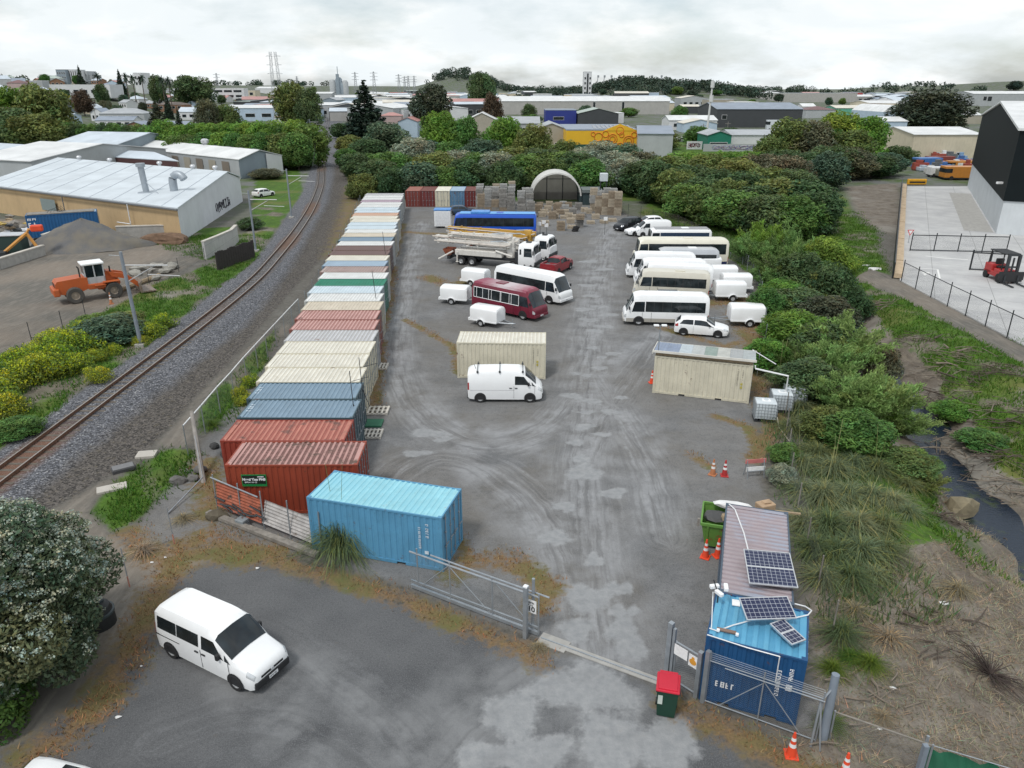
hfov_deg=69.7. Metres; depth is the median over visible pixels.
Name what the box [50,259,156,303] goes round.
wheel loader
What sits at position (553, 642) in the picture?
gate track
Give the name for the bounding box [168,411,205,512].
corner post
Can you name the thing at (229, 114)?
tree
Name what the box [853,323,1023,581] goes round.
stream
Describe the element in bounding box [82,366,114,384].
mustard weed
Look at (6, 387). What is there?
mustard weed
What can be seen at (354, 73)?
power pylon
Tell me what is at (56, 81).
distant house
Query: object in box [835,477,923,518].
pampas grass
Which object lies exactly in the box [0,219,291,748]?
dirt yard
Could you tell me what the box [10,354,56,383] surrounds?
mustard weed
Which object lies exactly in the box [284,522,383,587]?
pampas grass
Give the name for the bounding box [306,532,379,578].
pampas grass
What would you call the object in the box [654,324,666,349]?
lamp mast
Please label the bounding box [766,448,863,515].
pampas grass
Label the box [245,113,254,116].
window
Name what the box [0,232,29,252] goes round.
generator box
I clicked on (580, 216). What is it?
pallet stack
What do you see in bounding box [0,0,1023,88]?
sky
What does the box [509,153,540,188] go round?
tree
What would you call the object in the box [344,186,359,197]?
shrub
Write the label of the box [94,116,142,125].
house
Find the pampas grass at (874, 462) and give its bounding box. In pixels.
[836,430,923,487]
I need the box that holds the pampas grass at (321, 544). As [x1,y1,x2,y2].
[284,464,368,576]
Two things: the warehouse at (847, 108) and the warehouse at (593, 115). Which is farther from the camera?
the warehouse at (847, 108)
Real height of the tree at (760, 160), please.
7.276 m
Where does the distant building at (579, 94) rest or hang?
on the hills
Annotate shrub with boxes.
[0,414,47,442]
[0,650,40,745]
[67,312,107,328]
[68,312,147,345]
[101,310,146,331]
[234,216,265,229]
[246,168,284,179]
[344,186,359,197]
[727,231,775,262]
[735,219,790,260]
[743,336,791,371]
[746,287,789,317]
[749,246,800,276]
[749,266,789,283]
[753,217,810,262]
[754,278,804,295]
[754,311,798,341]
[762,309,828,347]
[764,355,844,400]
[765,442,802,465]
[765,462,798,487]
[766,298,801,311]
[767,340,825,363]
[773,251,831,285]
[774,236,839,260]
[775,286,824,312]
[786,320,854,347]
[792,295,864,329]
[793,309,899,363]
[795,338,873,373]
[798,272,842,300]
[798,404,854,442]
[801,260,866,303]
[803,235,864,279]
[806,369,889,410]
[811,360,932,418]
[816,407,901,455]
[831,284,876,324]
[845,343,887,363]
[859,346,904,377]
[862,444,943,480]
[878,403,914,422]
[879,408,944,437]
[900,445,946,475]
[909,469,953,495]
[924,398,974,422]
[950,427,1010,453]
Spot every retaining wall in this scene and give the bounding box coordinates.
[0,245,45,269]
[115,224,163,237]
[201,225,238,258]
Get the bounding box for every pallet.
[364,429,383,438]
[366,406,389,414]
[378,363,388,369]
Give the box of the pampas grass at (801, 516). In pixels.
[779,505,844,544]
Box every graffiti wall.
[686,141,702,148]
[703,144,755,150]
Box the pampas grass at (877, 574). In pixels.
[846,559,902,602]
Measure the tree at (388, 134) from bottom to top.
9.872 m
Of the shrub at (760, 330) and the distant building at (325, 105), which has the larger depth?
the distant building at (325, 105)
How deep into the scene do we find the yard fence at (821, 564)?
31.24 m
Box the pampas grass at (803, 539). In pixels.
[790,527,846,569]
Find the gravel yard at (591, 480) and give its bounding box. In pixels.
[125,202,817,725]
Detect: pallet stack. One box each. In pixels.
[476,188,482,195]
[477,193,484,198]
[477,199,484,206]
[484,188,490,195]
[485,199,491,206]
[491,199,498,206]
[492,186,498,190]
[492,191,498,195]
[499,188,506,193]
[499,193,506,198]
[499,199,506,206]
[499,207,506,210]
[507,200,513,206]
[508,186,514,193]
[517,190,524,197]
[517,204,524,209]
[518,197,524,203]
[526,187,532,191]
[526,193,533,197]
[527,201,534,209]
[535,204,541,211]
[538,211,545,216]
[544,205,551,210]
[546,201,552,205]
[548,211,556,218]
[553,203,559,210]
[556,209,563,214]
[557,221,564,230]
[562,204,568,208]
[565,212,572,217]
[566,217,574,223]
[569,208,576,213]
[575,202,581,209]
[575,220,583,226]
[576,214,584,219]
[584,208,591,213]
[586,220,594,223]
[589,194,595,202]
[590,187,597,194]
[590,203,594,210]
[591,213,599,218]
[595,198,601,206]
[595,206,602,214]
[601,198,607,206]
[601,206,608,214]
[602,193,609,198]
[603,187,609,192]
[607,207,613,214]
[608,191,614,198]
[608,199,615,206]
[608,218,616,221]
[613,207,621,215]
[614,199,621,207]
[615,191,622,198]
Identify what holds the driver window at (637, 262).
in the minibus at (636, 258)
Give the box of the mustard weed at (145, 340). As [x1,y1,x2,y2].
[131,335,152,345]
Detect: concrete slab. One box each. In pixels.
[96,481,126,494]
[135,450,157,458]
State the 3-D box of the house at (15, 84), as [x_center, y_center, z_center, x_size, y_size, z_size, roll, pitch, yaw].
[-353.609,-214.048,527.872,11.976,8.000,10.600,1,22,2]
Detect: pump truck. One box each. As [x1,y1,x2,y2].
[432,231,541,266]
[445,225,557,261]
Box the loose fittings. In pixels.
[716,627,738,636]
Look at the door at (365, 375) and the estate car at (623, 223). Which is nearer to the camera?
the door at (365, 375)
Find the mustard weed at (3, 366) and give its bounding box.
[0,363,24,381]
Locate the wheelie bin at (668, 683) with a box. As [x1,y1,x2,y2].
[655,670,680,717]
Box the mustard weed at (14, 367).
[0,359,48,387]
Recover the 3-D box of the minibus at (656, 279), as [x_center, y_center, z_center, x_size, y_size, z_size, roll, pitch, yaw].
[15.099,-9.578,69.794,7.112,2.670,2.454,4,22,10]
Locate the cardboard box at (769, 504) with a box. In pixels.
[755,499,775,509]
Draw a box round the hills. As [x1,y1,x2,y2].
[127,75,1023,108]
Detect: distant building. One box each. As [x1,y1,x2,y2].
[228,105,274,120]
[233,101,249,104]
[241,96,268,100]
[250,98,272,102]
[260,100,271,103]
[319,102,346,117]
[328,103,373,119]
[329,108,347,120]
[335,95,357,100]
[347,103,409,118]
[369,92,388,94]
[373,94,391,96]
[373,99,398,100]
[374,97,400,98]
[382,100,409,102]
[385,93,409,94]
[390,95,410,96]
[392,97,411,99]
[400,109,407,117]
[447,95,460,97]
[449,98,498,101]
[449,106,467,119]
[451,102,482,115]
[460,94,469,98]
[501,93,523,95]
[521,91,535,95]
[533,94,551,95]
[564,94,599,95]
[614,91,648,95]
[629,95,670,99]
[649,92,658,94]
[669,101,674,110]
[674,95,707,105]
[850,100,903,104]
[856,95,874,100]
[866,93,894,94]
[872,94,889,96]
[876,97,903,99]
[879,95,905,97]
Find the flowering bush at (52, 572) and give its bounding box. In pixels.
[0,496,125,705]
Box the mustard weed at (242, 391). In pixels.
[230,385,250,399]
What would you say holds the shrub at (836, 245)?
on the grass bank
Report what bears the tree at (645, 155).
on the grass bank
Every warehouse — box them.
[0,141,166,176]
[0,143,178,166]
[0,155,242,236]
[56,131,160,145]
[255,87,276,93]
[316,92,336,99]
[322,97,345,101]
[381,112,403,123]
[397,116,421,136]
[471,112,497,137]
[499,96,669,113]
[502,116,539,129]
[538,121,563,148]
[544,109,576,123]
[576,107,618,123]
[616,112,623,122]
[635,125,673,156]
[661,115,717,129]
[676,118,716,132]
[678,104,698,113]
[697,128,732,148]
[698,102,802,127]
[702,99,733,104]
[721,129,774,143]
[755,93,857,101]
[797,103,815,107]
[802,106,835,117]
[825,105,857,114]
[844,92,862,94]
[851,104,895,118]
[874,127,977,158]
[882,117,908,126]
[955,91,1023,105]
[963,112,981,123]
[967,101,1023,235]
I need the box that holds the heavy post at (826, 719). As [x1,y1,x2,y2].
[809,672,839,750]
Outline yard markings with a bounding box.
[921,256,967,277]
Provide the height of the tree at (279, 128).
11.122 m
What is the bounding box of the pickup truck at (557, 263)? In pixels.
[540,255,572,271]
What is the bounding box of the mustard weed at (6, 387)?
[0,377,24,410]
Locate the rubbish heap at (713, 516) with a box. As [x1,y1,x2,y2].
[697,500,800,525]
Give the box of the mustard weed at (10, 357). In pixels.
[0,347,35,365]
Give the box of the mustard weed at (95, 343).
[60,329,109,354]
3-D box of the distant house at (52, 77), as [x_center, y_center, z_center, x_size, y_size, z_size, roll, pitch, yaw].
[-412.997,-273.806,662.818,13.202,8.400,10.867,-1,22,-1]
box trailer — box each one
[438,283,471,304]
[460,267,490,285]
[468,303,515,326]
[704,256,721,263]
[710,280,747,301]
[710,302,765,327]
[712,264,737,279]
[712,272,753,288]
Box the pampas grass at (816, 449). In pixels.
[793,440,845,465]
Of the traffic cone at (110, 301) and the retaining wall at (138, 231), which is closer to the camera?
the traffic cone at (110, 301)
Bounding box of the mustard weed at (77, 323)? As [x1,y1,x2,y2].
[61,319,96,331]
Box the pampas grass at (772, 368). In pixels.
[754,339,787,385]
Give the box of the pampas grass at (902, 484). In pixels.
[886,475,943,499]
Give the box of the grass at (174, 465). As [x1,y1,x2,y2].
[0,233,279,531]
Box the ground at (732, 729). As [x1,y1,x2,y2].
[0,85,1023,767]
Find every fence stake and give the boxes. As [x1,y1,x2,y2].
[120,548,129,586]
[166,508,174,543]
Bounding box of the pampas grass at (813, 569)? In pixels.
[794,558,868,602]
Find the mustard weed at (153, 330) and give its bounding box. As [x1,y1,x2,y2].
[133,321,167,338]
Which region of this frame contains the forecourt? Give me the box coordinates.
[0,560,752,767]
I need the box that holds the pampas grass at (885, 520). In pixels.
[839,481,929,545]
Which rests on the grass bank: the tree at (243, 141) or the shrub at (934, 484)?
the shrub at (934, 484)
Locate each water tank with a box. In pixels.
[752,397,778,422]
[769,388,794,412]
[783,384,807,403]
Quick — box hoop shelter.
[531,169,581,202]
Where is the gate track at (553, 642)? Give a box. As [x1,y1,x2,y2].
[537,632,656,683]
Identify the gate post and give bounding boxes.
[523,584,528,639]
[916,743,929,767]
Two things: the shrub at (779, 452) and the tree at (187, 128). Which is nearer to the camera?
the shrub at (779, 452)
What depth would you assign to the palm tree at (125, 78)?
516.71 m
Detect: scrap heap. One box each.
[0,214,25,225]
[0,222,15,231]
[2,222,28,232]
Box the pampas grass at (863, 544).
[818,507,914,588]
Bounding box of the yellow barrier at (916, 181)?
[907,179,926,184]
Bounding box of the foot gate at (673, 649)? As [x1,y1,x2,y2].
[664,620,711,703]
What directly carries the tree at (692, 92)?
on the hills
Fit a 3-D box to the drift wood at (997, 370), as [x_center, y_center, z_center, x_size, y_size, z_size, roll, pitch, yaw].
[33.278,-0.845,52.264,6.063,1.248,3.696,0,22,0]
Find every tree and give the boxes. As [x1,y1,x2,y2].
[0,86,42,113]
[0,107,35,143]
[0,113,69,143]
[5,82,78,123]
[38,74,49,82]
[59,89,70,97]
[60,122,73,139]
[67,121,84,136]
[71,75,76,83]
[71,88,95,115]
[75,124,90,134]
[83,123,100,132]
[92,72,101,84]
[92,83,110,102]
[94,122,110,131]
[98,100,111,106]
[101,122,121,131]
[102,102,111,108]
[109,105,123,109]
[110,123,128,131]
[118,94,128,101]
[120,125,134,131]
[121,73,129,99]
[128,74,136,101]
[129,123,145,131]
[136,124,155,131]
[137,73,146,102]
[137,102,147,110]
[144,119,176,140]
[147,74,166,103]
[156,124,180,140]
[157,75,165,99]
[161,134,186,145]
[164,76,173,112]
[166,75,218,104]
[166,124,191,137]
[175,122,203,134]
[176,134,195,154]
[188,131,214,143]
[191,98,222,123]
[191,123,209,134]
[201,121,229,134]
[207,130,230,158]
[210,123,234,133]
[213,104,244,123]
[216,95,226,103]
[219,132,239,146]
[226,120,251,134]
[234,122,255,134]
[235,134,267,149]
[245,120,274,135]
[248,131,279,150]
[258,119,284,133]
[263,132,296,169]
[267,81,304,122]
[268,122,296,134]
[275,131,317,169]
[281,119,315,166]
[291,123,332,166]
[293,87,324,126]
[328,123,345,137]
[333,148,355,165]
[334,134,360,151]
[338,152,370,177]
[345,173,377,197]
[348,138,388,157]
[354,158,396,190]
[363,121,412,150]
[365,152,381,159]
[373,151,416,168]
[376,166,412,194]
[390,136,436,159]
[395,161,439,193]
[406,83,453,131]
[409,150,453,168]
[417,110,456,143]
[426,140,439,152]
[429,165,460,185]
[434,141,462,153]
[444,149,469,159]
[446,157,488,186]
[447,115,484,149]
[458,138,502,153]
[459,151,492,173]
[466,71,496,98]
[477,150,511,182]
[478,91,504,119]
[481,116,522,149]
[483,160,527,194]
[493,145,528,157]
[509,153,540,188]
[511,123,554,151]
[516,147,558,157]
[520,103,537,115]
[522,158,568,186]
[523,114,543,120]
[534,150,571,160]
[547,139,580,153]
[555,150,595,173]
[568,157,615,189]
[569,147,605,158]
[578,105,590,109]
[579,140,617,152]
[596,150,635,187]
[599,89,606,94]
[600,142,642,155]
[605,155,640,190]
[618,159,661,193]
[619,107,639,116]
[621,151,655,160]
[635,160,678,202]
[648,155,674,159]
[649,167,700,202]
[653,155,698,168]
[658,151,702,163]
[661,182,708,217]
[670,86,683,94]
[671,105,688,114]
[672,131,681,148]
[672,176,725,208]
[678,164,713,176]
[682,126,707,144]
[682,187,735,226]
[686,90,698,95]
[689,153,731,168]
[693,168,741,181]
[695,177,753,203]
[700,189,759,230]
[705,150,749,159]
[710,157,763,173]
[712,90,723,94]
[721,184,789,195]
[723,170,769,185]
[729,194,800,231]
[733,153,779,167]
[740,150,768,156]
[746,166,792,182]
[751,137,792,153]
[754,177,799,199]
[759,149,800,160]
[760,116,812,153]
[762,193,833,238]
[764,154,816,174]
[773,94,784,101]
[773,168,819,183]
[777,179,841,219]
[788,120,837,153]
[792,152,820,162]
[793,190,847,234]
[803,145,863,178]
[808,150,852,188]
[818,109,863,131]
[825,97,832,104]
[825,127,851,141]
[830,129,880,152]
[838,98,845,104]
[843,146,881,178]
[845,115,893,153]
[867,153,901,177]
[876,152,912,173]
[882,88,979,128]
[885,145,921,160]
[1005,80,1023,90]
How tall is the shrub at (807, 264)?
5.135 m
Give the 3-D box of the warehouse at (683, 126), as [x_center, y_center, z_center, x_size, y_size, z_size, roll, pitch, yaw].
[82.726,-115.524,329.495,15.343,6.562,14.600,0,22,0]
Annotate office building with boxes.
[49,84,123,97]
[172,88,248,99]
[248,90,260,95]
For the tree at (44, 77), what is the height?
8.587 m
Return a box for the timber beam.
[122,273,160,290]
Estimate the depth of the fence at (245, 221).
77.03 m
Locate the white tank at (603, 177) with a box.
[599,173,607,189]
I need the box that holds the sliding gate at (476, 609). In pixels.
[409,548,549,635]
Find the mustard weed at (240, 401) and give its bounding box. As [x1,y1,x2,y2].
[232,395,248,406]
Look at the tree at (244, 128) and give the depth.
184.57 m
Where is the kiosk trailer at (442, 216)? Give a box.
[434,208,451,227]
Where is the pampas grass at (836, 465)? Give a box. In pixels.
[798,420,871,483]
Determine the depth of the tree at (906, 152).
189.06 m
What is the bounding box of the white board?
[732,599,739,606]
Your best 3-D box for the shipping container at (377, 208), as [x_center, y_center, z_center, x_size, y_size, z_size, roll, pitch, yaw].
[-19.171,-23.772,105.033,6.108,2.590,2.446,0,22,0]
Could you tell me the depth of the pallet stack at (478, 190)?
116.34 m
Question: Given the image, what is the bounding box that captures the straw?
[767,465,1023,767]
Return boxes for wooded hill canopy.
[507,75,772,99]
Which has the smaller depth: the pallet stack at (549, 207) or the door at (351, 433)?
the door at (351, 433)
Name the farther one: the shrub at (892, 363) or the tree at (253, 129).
the tree at (253, 129)
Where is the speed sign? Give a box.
[528,578,536,628]
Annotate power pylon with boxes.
[213,73,220,87]
[267,52,280,119]
[351,72,357,91]
[370,72,377,94]
[395,74,401,92]
[405,76,410,92]
[411,76,416,93]
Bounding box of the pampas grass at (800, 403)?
[792,398,819,417]
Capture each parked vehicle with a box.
[765,120,780,128]
[911,157,942,165]
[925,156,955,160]
[925,166,939,177]
[939,165,971,179]
[945,160,971,165]
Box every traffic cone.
[109,293,113,304]
[648,370,652,383]
[699,539,710,560]
[708,459,717,476]
[711,538,720,559]
[720,460,728,477]
[783,732,798,760]
[841,752,849,767]
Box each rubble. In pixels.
[128,269,140,275]
[129,266,142,270]
[150,275,160,280]
[158,269,170,272]
[162,264,175,268]
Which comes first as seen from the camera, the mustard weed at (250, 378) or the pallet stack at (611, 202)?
the mustard weed at (250, 378)
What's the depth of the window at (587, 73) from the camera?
906.67 m
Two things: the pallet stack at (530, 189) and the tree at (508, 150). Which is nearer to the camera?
the pallet stack at (530, 189)
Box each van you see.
[154,588,288,690]
[467,361,542,402]
[635,219,671,236]
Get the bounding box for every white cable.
[707,592,811,681]
[729,504,747,548]
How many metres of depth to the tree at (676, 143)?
233.43 m
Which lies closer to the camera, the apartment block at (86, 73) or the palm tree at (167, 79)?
the palm tree at (167, 79)
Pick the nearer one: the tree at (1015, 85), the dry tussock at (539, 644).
the dry tussock at (539, 644)
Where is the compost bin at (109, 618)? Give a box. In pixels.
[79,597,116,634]
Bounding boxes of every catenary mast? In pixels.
[109,251,179,347]
[245,191,283,251]
[280,169,314,218]
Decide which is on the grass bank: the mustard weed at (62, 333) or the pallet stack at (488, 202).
the mustard weed at (62, 333)
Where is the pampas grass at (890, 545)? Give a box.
[858,515,923,571]
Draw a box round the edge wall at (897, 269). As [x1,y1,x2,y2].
[892,178,906,278]
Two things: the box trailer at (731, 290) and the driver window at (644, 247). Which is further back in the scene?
the driver window at (644, 247)
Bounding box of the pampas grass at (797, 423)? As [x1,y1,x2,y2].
[774,416,815,439]
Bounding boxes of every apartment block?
[55,69,70,83]
[66,69,85,83]
[84,71,95,83]
[88,75,101,82]
[133,73,149,93]
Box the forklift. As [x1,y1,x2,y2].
[983,249,1023,287]
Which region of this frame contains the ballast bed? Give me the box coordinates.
[0,118,347,522]
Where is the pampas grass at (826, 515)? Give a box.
[786,502,875,544]
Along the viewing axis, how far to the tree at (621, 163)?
137.71 m
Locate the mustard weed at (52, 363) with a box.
[18,350,72,384]
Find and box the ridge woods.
[8,66,986,93]
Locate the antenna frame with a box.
[349,360,376,420]
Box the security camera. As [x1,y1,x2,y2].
[709,580,728,602]
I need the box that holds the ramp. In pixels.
[949,193,992,231]
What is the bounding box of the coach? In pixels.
[632,236,728,263]
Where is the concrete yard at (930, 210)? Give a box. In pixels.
[900,186,1023,345]
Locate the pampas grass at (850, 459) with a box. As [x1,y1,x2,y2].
[819,449,895,490]
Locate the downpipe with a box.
[754,365,788,391]
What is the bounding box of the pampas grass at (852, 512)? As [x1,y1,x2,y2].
[794,476,902,548]
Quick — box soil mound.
[140,232,187,244]
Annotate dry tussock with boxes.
[124,538,167,565]
[163,505,201,527]
[528,638,550,656]
[827,594,879,634]
[853,620,923,662]
[864,705,903,732]
[933,575,982,607]
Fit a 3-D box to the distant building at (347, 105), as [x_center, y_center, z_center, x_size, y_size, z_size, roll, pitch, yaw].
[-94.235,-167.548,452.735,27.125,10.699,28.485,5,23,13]
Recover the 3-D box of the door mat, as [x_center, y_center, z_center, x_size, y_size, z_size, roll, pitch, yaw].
[-8.320,2.326,43.735,1.240,0.120,1.000,0,22,0]
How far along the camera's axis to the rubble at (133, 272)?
77.94 m
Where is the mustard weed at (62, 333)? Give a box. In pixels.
[37,328,91,351]
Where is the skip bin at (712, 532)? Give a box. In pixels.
[700,501,724,546]
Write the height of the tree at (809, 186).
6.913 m
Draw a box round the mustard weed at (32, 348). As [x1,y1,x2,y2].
[6,341,55,360]
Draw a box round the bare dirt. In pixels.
[24,207,1023,767]
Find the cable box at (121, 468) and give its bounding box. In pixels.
[111,462,135,474]
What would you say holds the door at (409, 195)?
in the shipping container at (412, 195)
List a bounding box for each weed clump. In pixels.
[198,418,225,433]
[800,709,859,750]
[807,648,865,689]
[809,585,878,661]
[822,645,865,679]
[832,646,910,690]
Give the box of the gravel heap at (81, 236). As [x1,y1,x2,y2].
[29,218,156,254]
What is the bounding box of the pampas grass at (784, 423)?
[765,399,808,440]
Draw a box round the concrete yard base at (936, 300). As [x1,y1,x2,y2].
[894,189,1022,345]
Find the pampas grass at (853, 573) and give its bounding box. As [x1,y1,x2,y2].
[807,557,900,609]
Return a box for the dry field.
[840,183,910,234]
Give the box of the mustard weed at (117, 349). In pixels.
[103,342,124,356]
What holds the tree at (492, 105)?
on the ground at (732, 729)
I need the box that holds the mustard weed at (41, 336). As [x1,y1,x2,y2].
[29,327,71,346]
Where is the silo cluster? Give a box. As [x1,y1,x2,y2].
[329,69,348,94]
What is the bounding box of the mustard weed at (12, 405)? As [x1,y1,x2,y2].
[0,391,32,420]
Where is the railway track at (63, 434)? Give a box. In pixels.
[0,122,328,490]
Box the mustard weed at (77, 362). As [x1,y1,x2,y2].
[56,352,98,376]
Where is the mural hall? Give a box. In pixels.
[560,124,636,149]
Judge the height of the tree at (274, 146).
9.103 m
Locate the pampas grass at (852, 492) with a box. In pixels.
[811,476,886,512]
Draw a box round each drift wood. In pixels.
[804,645,1019,744]
[836,582,995,663]
[870,297,900,309]
[891,330,942,349]
[902,351,975,381]
[905,429,986,464]
[907,495,1006,539]
[915,380,980,408]
[923,344,1002,363]
[929,390,1009,422]
[936,362,1023,385]
[945,408,1023,435]
[945,444,1023,488]
[957,460,1023,503]
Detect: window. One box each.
[40,198,55,210]
[183,157,190,167]
[195,158,203,168]
[208,160,215,169]
[221,161,229,171]
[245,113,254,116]
[261,113,270,116]
[473,286,518,305]
[496,272,544,289]
[519,296,527,307]
[545,282,553,291]
[553,117,563,119]
[586,73,588,93]
[632,302,644,311]
[634,259,641,266]
[640,244,647,250]
[640,277,651,285]
[645,302,705,312]
[649,244,726,253]
[652,277,706,288]
[695,255,716,258]
[710,142,727,143]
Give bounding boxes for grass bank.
[0,141,1023,559]
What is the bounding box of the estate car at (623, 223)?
[613,216,641,229]
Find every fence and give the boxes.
[0,248,204,346]
[173,120,322,273]
[182,299,299,453]
[205,474,322,557]
[304,196,359,299]
[622,203,696,226]
[705,655,825,741]
[728,252,767,374]
[785,362,839,631]
[829,710,933,767]
[901,260,1023,342]
[909,232,1010,251]
[924,735,1008,767]
[969,250,1011,269]
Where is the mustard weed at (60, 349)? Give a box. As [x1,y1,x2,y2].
[27,338,81,364]
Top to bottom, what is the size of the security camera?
1.007 m
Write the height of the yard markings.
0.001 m
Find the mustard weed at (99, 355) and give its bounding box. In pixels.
[82,348,108,362]
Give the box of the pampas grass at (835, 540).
[791,502,871,594]
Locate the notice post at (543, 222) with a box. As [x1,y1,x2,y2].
[538,220,547,233]
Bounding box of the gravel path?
[853,270,1023,362]
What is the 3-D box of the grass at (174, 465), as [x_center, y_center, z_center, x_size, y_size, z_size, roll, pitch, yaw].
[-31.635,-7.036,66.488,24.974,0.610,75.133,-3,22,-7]
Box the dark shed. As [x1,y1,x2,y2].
[580,187,601,204]
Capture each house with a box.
[0,75,10,84]
[7,80,31,90]
[11,78,26,81]
[29,80,49,87]
[49,75,63,83]
[49,78,64,83]
[72,113,82,123]
[85,104,101,113]
[90,78,106,83]
[90,108,108,120]
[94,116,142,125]
[98,108,151,120]
[106,80,125,87]
[118,99,137,107]
[124,121,147,126]
[130,95,147,104]
[146,100,156,108]
[158,102,191,112]
[179,107,195,119]
[224,95,232,101]
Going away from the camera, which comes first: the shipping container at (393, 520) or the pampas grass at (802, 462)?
the shipping container at (393, 520)
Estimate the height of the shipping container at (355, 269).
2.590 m
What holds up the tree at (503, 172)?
on the grass bank
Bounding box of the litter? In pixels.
[868,267,880,269]
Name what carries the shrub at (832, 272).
on the ground at (732, 729)
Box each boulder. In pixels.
[169,475,187,485]
[187,474,199,481]
[193,465,207,473]
[205,508,228,521]
[209,442,218,449]
[945,496,979,519]
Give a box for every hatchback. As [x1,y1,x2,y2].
[21,757,90,767]
[251,188,274,196]
[624,223,638,235]
[641,215,662,219]
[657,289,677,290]
[674,314,728,337]
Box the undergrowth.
[712,232,961,626]
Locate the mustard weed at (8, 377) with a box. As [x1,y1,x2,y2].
[0,368,32,394]
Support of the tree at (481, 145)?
on the grass bank
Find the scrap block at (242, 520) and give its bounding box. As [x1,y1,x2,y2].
[235,516,252,525]
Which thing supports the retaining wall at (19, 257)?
on the dirt yard at (27, 296)
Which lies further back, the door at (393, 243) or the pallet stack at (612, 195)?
the pallet stack at (612, 195)
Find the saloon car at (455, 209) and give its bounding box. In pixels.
[449,205,475,214]
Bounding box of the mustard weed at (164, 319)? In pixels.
[147,312,180,331]
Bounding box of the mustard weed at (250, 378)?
[236,373,258,388]
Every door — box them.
[349,424,354,440]
[353,411,359,440]
[357,403,363,440]
[358,456,363,473]
[360,389,365,423]
[362,446,368,474]
[363,372,368,408]
[366,358,371,393]
[370,349,374,385]
[373,346,377,378]
[376,334,379,366]
[377,324,380,352]
[378,312,382,341]
[381,304,384,333]
[384,285,386,308]
[385,281,388,307]
[387,274,389,298]
[388,258,390,278]
[391,248,393,269]
[393,243,395,263]
[406,192,412,205]
[413,192,419,205]
[421,191,427,205]
[427,192,433,205]
[436,192,442,205]
[442,192,448,205]
[442,507,453,563]
[451,191,456,205]
[451,494,461,549]
[457,191,463,204]
[465,191,471,205]
[472,192,475,205]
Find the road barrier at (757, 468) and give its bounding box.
[743,458,765,478]
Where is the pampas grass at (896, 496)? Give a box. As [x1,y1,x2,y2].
[844,487,934,523]
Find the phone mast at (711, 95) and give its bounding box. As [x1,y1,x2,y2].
[706,80,714,127]
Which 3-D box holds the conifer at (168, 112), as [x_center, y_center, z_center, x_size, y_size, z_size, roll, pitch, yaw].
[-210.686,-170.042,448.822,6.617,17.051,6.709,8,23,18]
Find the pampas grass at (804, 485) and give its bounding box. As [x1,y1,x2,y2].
[766,458,823,508]
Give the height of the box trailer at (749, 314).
1.788 m
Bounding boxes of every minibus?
[472,278,547,319]
[494,263,572,303]
[622,290,709,325]
[625,251,695,274]
[632,268,709,295]
[633,257,706,281]
[646,261,713,290]
[657,247,718,258]
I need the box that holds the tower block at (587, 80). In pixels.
[582,72,591,93]
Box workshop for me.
[143,138,283,178]
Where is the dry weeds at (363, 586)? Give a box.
[7,270,862,767]
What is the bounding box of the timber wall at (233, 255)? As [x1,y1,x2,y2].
[215,240,254,269]
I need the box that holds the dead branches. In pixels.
[935,627,1023,702]
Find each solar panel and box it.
[739,596,796,620]
[743,549,797,588]
[770,619,805,644]
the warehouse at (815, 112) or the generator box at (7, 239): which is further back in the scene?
the warehouse at (815, 112)
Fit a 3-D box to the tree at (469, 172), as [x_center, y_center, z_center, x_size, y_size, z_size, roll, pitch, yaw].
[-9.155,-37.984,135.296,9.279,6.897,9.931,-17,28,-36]
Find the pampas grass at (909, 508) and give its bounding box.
[887,499,939,534]
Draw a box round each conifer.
[76,65,85,83]
[116,69,129,95]
[147,100,167,124]
[164,91,175,119]
[175,107,182,125]
[341,80,386,138]
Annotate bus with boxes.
[453,210,536,233]
[648,227,711,236]
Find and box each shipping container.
[25,208,99,237]
[220,420,355,483]
[224,441,369,513]
[237,399,364,440]
[246,382,366,427]
[256,367,369,412]
[265,354,372,396]
[276,341,378,387]
[284,330,380,367]
[289,320,381,354]
[294,310,382,343]
[301,301,385,336]
[304,293,385,323]
[306,470,462,571]
[307,286,385,314]
[313,279,388,310]
[318,272,390,300]
[320,266,388,275]
[322,261,388,268]
[325,255,390,280]
[328,250,391,274]
[332,245,393,270]
[336,241,395,265]
[337,237,395,254]
[341,233,397,255]
[344,229,398,250]
[345,225,396,230]
[347,222,398,237]
[350,216,398,221]
[351,219,400,240]
[352,213,399,218]
[354,207,399,211]
[354,210,401,228]
[356,205,401,222]
[359,202,403,220]
[360,200,401,203]
[361,197,403,214]
[363,195,404,211]
[364,193,404,204]
[405,186,423,206]
[420,186,437,206]
[435,186,451,206]
[450,186,465,205]
[456,331,545,378]
[465,186,475,206]
[652,346,753,403]
[698,592,808,725]
[717,503,793,607]
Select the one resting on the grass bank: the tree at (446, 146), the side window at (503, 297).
the tree at (446, 146)
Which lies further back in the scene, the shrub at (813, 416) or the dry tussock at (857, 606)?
the shrub at (813, 416)
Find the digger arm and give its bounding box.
[0,224,43,256]
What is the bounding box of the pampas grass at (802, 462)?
[765,430,825,479]

